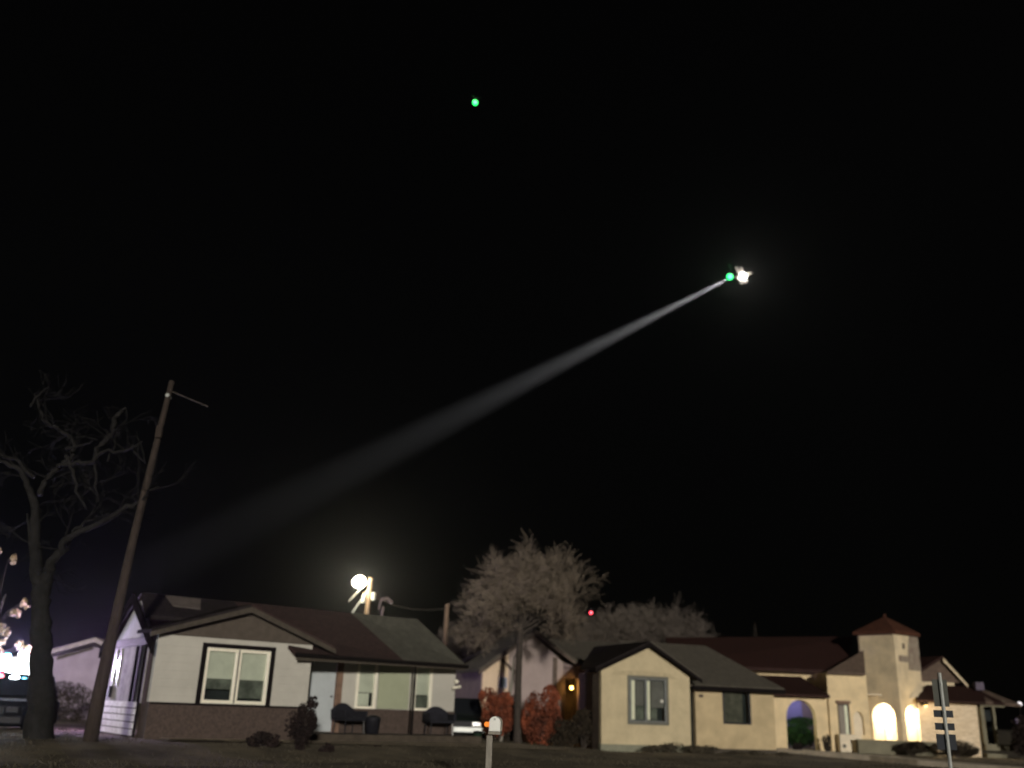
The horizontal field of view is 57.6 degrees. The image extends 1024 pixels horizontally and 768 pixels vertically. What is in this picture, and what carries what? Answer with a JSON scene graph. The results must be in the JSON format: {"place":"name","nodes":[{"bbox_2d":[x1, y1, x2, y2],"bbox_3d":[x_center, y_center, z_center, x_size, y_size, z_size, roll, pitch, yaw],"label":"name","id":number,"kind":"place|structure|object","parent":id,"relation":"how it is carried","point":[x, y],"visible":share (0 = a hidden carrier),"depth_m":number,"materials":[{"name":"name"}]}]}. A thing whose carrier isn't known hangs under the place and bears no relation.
{"place":"outdoors","nodes":[
{"label":"outdoors","id":0,"kind":"place"},
{"bbox_2d":[0,727,84,729],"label":"side street","id":1,"kind":"structure","parent":0,"point":[70,728],"depth_m":31.63,"materials":[{"name":"grey asphalt"}]},
{"bbox_2d":[0,651,59,729],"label":"patrol car","id":2,"kind":"object","parent":1,"relation":"on","point":[14,675],"visible":0.54,"depth_m":26.52,"materials":[{"name":"paint"}]},
{"bbox_2d":[161,738,566,749],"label":"dirt path","id":3,"kind":"structure","parent":0,"point":[495,745],"depth_m":25.05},
{"bbox_2d":[468,95,479,104],"bbox_3d":[-1.406,-10.775,35.539,0.463,0.280,0.303,9,-20,-19],"label":"drone","id":4,"kind":"object","parent":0,"point":[475,100],"visible":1,"depth_m":35.48,"materials":[{"name":"paint"}]},
{"bbox_2d":[0,703,1023,767],"bbox_3d":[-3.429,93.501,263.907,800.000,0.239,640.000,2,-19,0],"label":"ground","id":5,"kind":"structure","parent":0,"point":[103,750],"depth_m":21.91,"materials":[{"name":"brown plant"}]},
{"bbox_2d":[0,548,31,659],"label":"dry leaved tree","id":6,"kind":"object","parent":5,"relation":"on","point":[27,648],"visible":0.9,"depth_m":28.50,"materials":[{"name":"grey plant"}]},
{"bbox_2d":[11,637,104,719],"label":"distant pale house","id":7,"kind":"structure","parent":5,"relation":"on","point":[76,663],"depth_m":47.70,"materials":[{"name":"paint"}]},
{"bbox_2d":[55,680,91,721],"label":"dark shrub","id":8,"kind":"object","parent":5,"relation":"on","point":[64,711],"visible":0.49,"depth_m":40.88,"materials":[{"name":"grey plant"}]},
{"bbox_2d":[0,370,198,739],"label":"gnarled bare tree","id":9,"kind":"object","parent":5,"relation":"on","point":[38,723],"visible":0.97,"depth_m":22.09,"materials":[{"name":"brown plant"}]},
{"bbox_2d":[82,380,207,741],"bbox_3d":[-8.488,4.084,21.772,1.634,8.809,0.340,2,-19,0],"label":"utility pole","id":10,"kind":"object","parent":5,"relation":"on","point":[94,717],"visible":0.91,"depth_m":21.29,"materials":[{"name":"brown wood"}]},
{"bbox_2d":[245,730,280,747],"bbox_3d":[-5.761,8.313,21.607,0.865,0.516,0.680,2,-19,0],"label":"maroon shrub","id":11,"kind":"object","parent":5,"relation":"on","point":[262,738],"visible":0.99,"depth_m":21.50,"materials":[{"name":"brown plant"}]},
{"bbox_2d":[98,592,481,742],"bbox_3d":[-6.314,8.454,27.945,10.670,4.588,5.714,16,-23,-34],"label":"brick and siding house","id":12,"kind":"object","parent":5,"relation":"on","point":[192,667],"visible":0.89,"depth_m":25.28,"materials":[{"name":"grey paint"}]},
{"bbox_2d":[111,649,122,685],"bbox_3d":[-10.905,7.840,25.753,0.080,0.980,0.540,16,-23,-34],"label":"side window","id":13,"kind":"structure","parent":12,"relation":"in","point":[118,658],"depth_m":25.78,"materials":[{"name":"glass"}]},
{"bbox_2d":[200,647,270,704],"bbox_3d":[-7.303,7.700,24.506,1.750,1.370,0.315,16,-23,-34],"label":"window","id":14,"kind":"structure","parent":12,"relation":"in","point":[219,680],"depth_m":24.44,"materials":[{"name":"white glass"}]},
{"bbox_2d":[307,661,336,731],"bbox_3d":[-5.532,9.059,27.171,0.770,2.030,0.135,16,-23,-34],"label":"door","id":15,"kind":"structure","parent":12,"relation":"in","point":[323,675],"depth_m":27.19,"materials":[{"name":"white wood"}]},
{"bbox_2d":[331,703,367,733],"bbox_3d":[-4.714,9.628,26.816,0.692,0.822,0.870,-13,-24,37],"label":"porch chair","id":16,"kind":"object","parent":12,"relation":"on","point":[345,712],"visible":0.99,"depth_m":26.80,"materials":[{"name":"black plastic"}]},
{"bbox_2d":[354,664,377,708],"bbox_3d":[-4.474,9.128,28.224,0.690,1.370,0.315,16,-23,-34],"label":"window","id":17,"kind":"structure","parent":12,"relation":"in","point":[367,674],"depth_m":28.17,"materials":[{"name":"beige glass"}]},
{"bbox_2d":[365,715,380,733],"bbox_3d":[-4.041,9.870,26.984,0.470,0.520,0.463,16,-23,-34],"label":"plastic bin","id":18,"kind":"object","parent":12,"relation":"on","point":[372,724],"visible":0.99,"depth_m":26.82,"materials":[{"name":"black plastic"}]},
{"bbox_2d":[414,667,432,710],"bbox_3d":[-2.879,9.573,29.328,0.670,1.370,0.315,16,-23,-34],"label":"window","id":19,"kind":"structure","parent":12,"relation":"in","point":[424,676],"depth_m":29.30,"materials":[{"name":"beige glass"}]},
{"bbox_2d":[423,706,455,735],"bbox_3d":[-2.247,10.317,28.525,0.870,0.822,0.692,11,-21,-23],"label":"porch chair","id":20,"kind":"object","parent":12,"relation":"on","point":[434,714],"visible":0.98,"depth_m":28.67,"materials":[{"name":"black plastic"}]},
{"bbox_2d":[284,696,318,749],"bbox_3d":[-4.970,8.019,21.922,0.794,1.327,0.590,2,-19,0],"label":"maroon shrub","id":21,"kind":"object","parent":5,"relation":"on","point":[303,722],"visible":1,"depth_m":21.84,"materials":[{"name":"red plant"}]},
{"bbox_2d":[317,742,334,752],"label":"maroon shrub","id":22,"kind":"object","parent":5,"relation":"on","point":[328,747],"visible":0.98,"depth_m":21.88,"materials":[{"name":"brown plant"}]},
{"bbox_2d":[348,576,376,613],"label":"street lamp","id":23,"kind":"object","parent":5,"relation":"on","point":[359,581],"visible":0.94,"depth_m":46.88,"materials":[{"name":"beige wood"}]},
{"bbox_2d":[374,596,444,609],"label":"overhead wire","id":24,"kind":"object","parent":23,"relation":"attached to","point":[411,608],"visible":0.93,"depth_m":45.09,"materials":[{"name":"paint"}]},
{"bbox_2d":[443,604,449,646],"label":"short wooden post","id":25,"kind":"object","parent":5,"relation":"on","point":[445,635],"visible":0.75,"depth_m":43.62,"materials":[{"name":"beige wood"}]},
{"bbox_2d":[453,698,486,739],"bbox_3d":[-1.994,12.714,35.310,2.100,1.520,4.500,3,-19,-4],"label":"parked car","id":26,"kind":"object","parent":5,"relation":"on","point":[468,711],"visible":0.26,"depth_m":33.88,"materials":[{"name":"black paint"}]},
{"bbox_2d":[473,730,481,736],"bbox_3d":[-1.155,11.835,31.126,0.320,0.470,0.312,2,-19,0],"label":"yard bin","id":27,"kind":"object","parent":5,"relation":"on","point":[477,733],"visible":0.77,"depth_m":31.06,"materials":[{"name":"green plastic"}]},
{"bbox_2d":[436,611,528,659],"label":"distant bare tree","id":28,"kind":"object","parent":5,"relation":"on","point":[460,653],"visible":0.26,"depth_m":43.81,"materials":[{"name":"brown plant"}]},
{"bbox_2d":[484,716,501,767],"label":"mailbox","id":29,"kind":"object","parent":5,"relation":"on","point":[494,724],"visible":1,"depth_m":13.87,"materials":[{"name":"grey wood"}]},
{"bbox_2d":[489,717,499,730],"bbox_3d":[-0.258,5.053,13.854,0.156,0.195,0.015,1,-19,4],"label":"door","id":30,"kind":"structure","parent":29,"relation":"in","point":[494,725],"depth_m":13.84,"materials":[{"name":"white metal"}]},
{"bbox_2d":[478,687,513,740],"bbox_3d":[-0.542,11.682,32.628,1.192,2.003,1.288,-9,-22,29],"label":"rust red shrub","id":31,"kind":"object","parent":5,"relation":"on","point":[497,705],"visible":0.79,"depth_m":32.62,"materials":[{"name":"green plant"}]},
{"bbox_2d":[502,693,513,741],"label":"dark shrub","id":32,"kind":"object","parent":5,"relation":"on","point":[507,736],"visible":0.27,"depth_m":33.13,"materials":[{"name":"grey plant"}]},
{"bbox_2d":[497,629,542,741],"bbox_3d":[0.285,10.796,33.535,1.560,4.352,0.626,2,-19,0],"label":"leaning bare trunk","id":33,"kind":"object","parent":5,"relation":"on","point":[511,684],"visible":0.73,"depth_m":33.41,"materials":[{"name":"grey wood"}]},
{"bbox_2d":[446,529,610,742],"bbox_3d":[0.273,8.960,33.247,5.808,7.624,4.150,13,-22,-29],"label":"bare twiggy tree","id":34,"kind":"object","parent":5,"relation":"on","point":[521,587],"visible":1,"depth_m":33.31,"materials":[{"name":"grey plant"}]},
{"bbox_2d":[453,629,615,742],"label":"steep gabled house","id":35,"kind":"structure","parent":5,"relation":"on","point":[555,662],"depth_m":37.20,"materials":[{"name":"grey paint"}]},
{"bbox_2d":[499,677,506,687],"bbox_3d":[-0.369,11.697,36.444,0.330,0.400,0.135,8,-20,-17],"label":"window","id":36,"kind":"structure","parent":35,"relation":"in","point":[502,680],"depth_m":36.45,"materials":[{"name":"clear glass"}]},
{"bbox_2d":[565,678,576,722],"bbox_3d":[2.240,12.932,37.424,0.700,2.100,0.480,8,-20,-17],"label":"door","id":37,"kind":"structure","parent":35,"relation":"in","point":[570,695],"depth_m":37.63,"materials":[{"name":"brown wood"}]},
{"bbox_2d":[520,684,561,745],"bbox_3d":[1.027,11.558,32.373,1.492,2.176,1.087,2,-19,0],"label":"rust red shrub","id":38,"kind":"object","parent":5,"relation":"on","point":[536,723],"visible":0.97,"depth_m":32.22,"materials":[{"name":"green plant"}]},
{"bbox_2d":[548,696,562,741],"bbox_3d":[1.548,12.066,33.451,0.825,1.965,0.711,2,-19,0],"label":"brown shrub","id":39,"kind":"object","parent":5,"relation":"on","point":[557,714],"visible":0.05,"depth_m":33.38,"materials":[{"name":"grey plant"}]},
{"bbox_2d":[547,718,578,746],"bbox_3d":[1.762,12.069,32.089,1.169,1.078,1.068,2,-19,0],"label":"brown shrub","id":40,"kind":"object","parent":5,"relation":"on","point":[561,737],"visible":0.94,"depth_m":31.81,"materials":[{"name":"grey plant"}]},
{"bbox_2d":[568,708,593,748],"bbox_3d":[2.454,11.826,31.834,1.149,1.414,0.992,2,-19,0],"label":"brown shrub","id":41,"kind":"object","parent":5,"relation":"on","point":[584,721],"visible":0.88,"depth_m":31.71,"materials":[{"name":"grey plant"}]},
{"bbox_2d":[563,602,686,642],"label":"distant bare tree","id":42,"kind":"object","parent":5,"relation":"on","point":[615,621],"visible":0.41,"depth_m":53.38,"materials":[{"name":"grey plant"}]},
{"bbox_2d":[641,745,662,752],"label":"dry weeds","id":43,"kind":"object","parent":5,"relation":"on","point":[654,748],"visible":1,"depth_m":30.66,"materials":[{"name":"brown plant"}]},
{"bbox_2d":[590,593,720,642],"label":"distant bare tree","id":44,"kind":"object","parent":5,"relation":"on","point":[673,628],"visible":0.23,"depth_m":54.42,"materials":[{"name":"grey plant"}]},
{"bbox_2d":[660,742,685,752],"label":"dry weeds","id":45,"kind":"object","parent":5,"relation":"on","point":[671,747],"visible":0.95,"depth_m":30.95,"materials":[{"name":"brown plant"}]},
{"bbox_2d":[578,640,785,753],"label":"cream stucco house","id":46,"kind":"structure","parent":5,"relation":"on","point":[635,696],"depth_m":32.48,"materials":[{"name":"beige paint"}]},
{"bbox_2d":[630,678,666,722],"bbox_3d":[4.607,10.846,31.919,1.370,1.400,0.315,8,-20,-17],"label":"window","id":47,"kind":"structure","parent":46,"relation":"in","point":[646,695],"depth_m":31.88,"materials":[{"name":"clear glass"}]},
{"bbox_2d":[722,691,751,724],"bbox_3d":[8.078,11.712,33.757,1.150,1.180,0.315,8,-20,-17],"label":"window","id":48,"kind":"structure","parent":46,"relation":"in","point":[734,703],"depth_m":33.70,"materials":[{"name":"grey glass"}]},
{"bbox_2d":[685,745,703,753],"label":"dry weeds","id":49,"kind":"object","parent":5,"relation":"on","point":[694,748],"visible":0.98,"depth_m":31.09,"materials":[{"name":"brown plant"}]},
{"bbox_2d":[700,745,720,753],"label":"dry weeds","id":50,"kind":"object","parent":5,"relation":"on","point":[709,749],"visible":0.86,"depth_m":31.41,"materials":[{"name":"brown plant"}]},
{"bbox_2d":[723,750,746,754],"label":"dry weeds","id":51,"kind":"object","parent":5,"relation":"on","point":[734,752],"visible":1,"depth_m":31.66,"materials":[{"name":"brown plant"}]},
{"bbox_2d":[752,622,757,636],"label":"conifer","id":52,"kind":"object","parent":5,"relation":"on","point":[754,628],"visible":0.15,"depth_m":58.38,"materials":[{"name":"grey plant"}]},
{"bbox_2d":[748,750,769,755],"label":"dry weeds","id":53,"kind":"object","parent":5,"relation":"on","point":[754,752],"visible":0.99,"depth_m":31.83,"materials":[{"name":"brown plant"}]},
{"bbox_2d":[775,752,793,755],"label":"dry weeds","id":54,"kind":"object","parent":5,"relation":"on","point":[783,753],"visible":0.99,"depth_m":32.06,"materials":[{"name":"brown plant"}]},
{"bbox_2d":[792,742,802,749],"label":"brown shrub","id":55,"kind":"object","parent":5,"relation":"on","point":[797,746],"visible":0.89,"depth_m":34.45,"materials":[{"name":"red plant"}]},
{"bbox_2d":[786,716,814,747],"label":"garden hedge","id":56,"kind":"object","parent":5,"relation":"on","point":[797,731],"visible":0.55,"depth_m":42.37,"materials":[{"name":"green plant"}]},
{"bbox_2d":[821,735,831,750],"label":"brown shrub","id":57,"kind":"object","parent":5,"relation":"on","point":[827,743],"visible":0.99,"depth_m":38.38,"materials":[{"name":"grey plant"}]},
{"bbox_2d":[665,614,1021,757],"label":"tile roofed house","id":58,"kind":"structure","parent":5,"relation":"on","point":[878,686],"depth_m":40.53,"materials":[{"name":"beige paint"}]},
{"bbox_2d":[786,700,814,745],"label":"archway","id":59,"kind":"structure","parent":58,"relation":"attached to","point":[796,708],"depth_m":47.35,"materials":[{"name":"purple"}]},
{"bbox_2d":[837,704,850,733],"bbox_3d":[14.101,14.432,39.602,0.500,1.570,0.315,2,-19,0],"label":"window","id":60,"kind":"structure","parent":58,"relation":"in","point":[843,709],"depth_m":39.58,"materials":[{"name":"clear glass"}]},
{"bbox_2d":[883,716,886,739],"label":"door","id":61,"kind":"structure","parent":58,"relation":"in","point":[883,716],"depth_m":41.32,"materials":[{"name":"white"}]},
{"bbox_2d":[977,707,993,743],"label":"side window","id":62,"kind":"structure","parent":58,"relation":"in","point":[989,729],"depth_m":40.80,"materials":[{"name":"glass"}]},
{"bbox_2d":[855,739,936,755],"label":"garden wall","id":63,"kind":"structure","parent":5,"relation":"on","point":[867,746],"depth_m":38.21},
{"bbox_2d":[776,748,1023,767],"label":"front walk","id":64,"kind":"structure","parent":5,"relation":"on","point":[905,760],"depth_m":30.06,"materials":[{"name":"concrete"}]},
{"bbox_2d":[897,741,928,755],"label":"brown shrub","id":65,"kind":"object","parent":5,"relation":"on","point":[912,748],"visible":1,"depth_m":37.59,"materials":[{"name":"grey plant"}]},
{"bbox_2d":[931,673,956,767],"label":"sign post","id":66,"kind":"object","parent":5,"relation":"on","point":[946,740],"visible":1,"depth_m":14.67,"materials":[{"name":"metal"}]},
{"bbox_2d":[931,740,979,757],"bbox_3d":[17.782,14.677,37.354,1.944,0.758,1.027,2,-19,0],"label":"brown shrub","id":67,"kind":"object","parent":5,"relation":"on","point":[964,749],"visible":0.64,"depth_m":37.21,"materials":[{"name":"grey plant"}]},
{"bbox_2d":[1010,715,1023,755],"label":"dark shrub","id":68,"kind":"object","parent":5,"relation":"on","point":[1017,737],"visible":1,"depth_m":38.57,"materials":[{"name":"black plant"}]},
{"bbox_2d":[0,0,1023,730],"label":"sky","id":69,"kind":"structure","parent":0,"point":[420,328],"materials":[{"name":"black"}]},
{"bbox_2d":[585,608,596,613],"bbox_3d":[2.652,7.639,31.266,0.463,0.199,0.303,9,-20,-19],"label":"drone","id":70,"kind":"object","parent":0,"point":[590,610],"visible":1,"depth_m":31.23,"materials":[{"name":"paint"}]},
{"bbox_2d":[709,264,751,286],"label":"helicopter","id":71,"kind":"object","parent":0,"point":[740,274],"visible":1,"depth_m":275.50,"materials":[{"name":"paint"}]}
]}

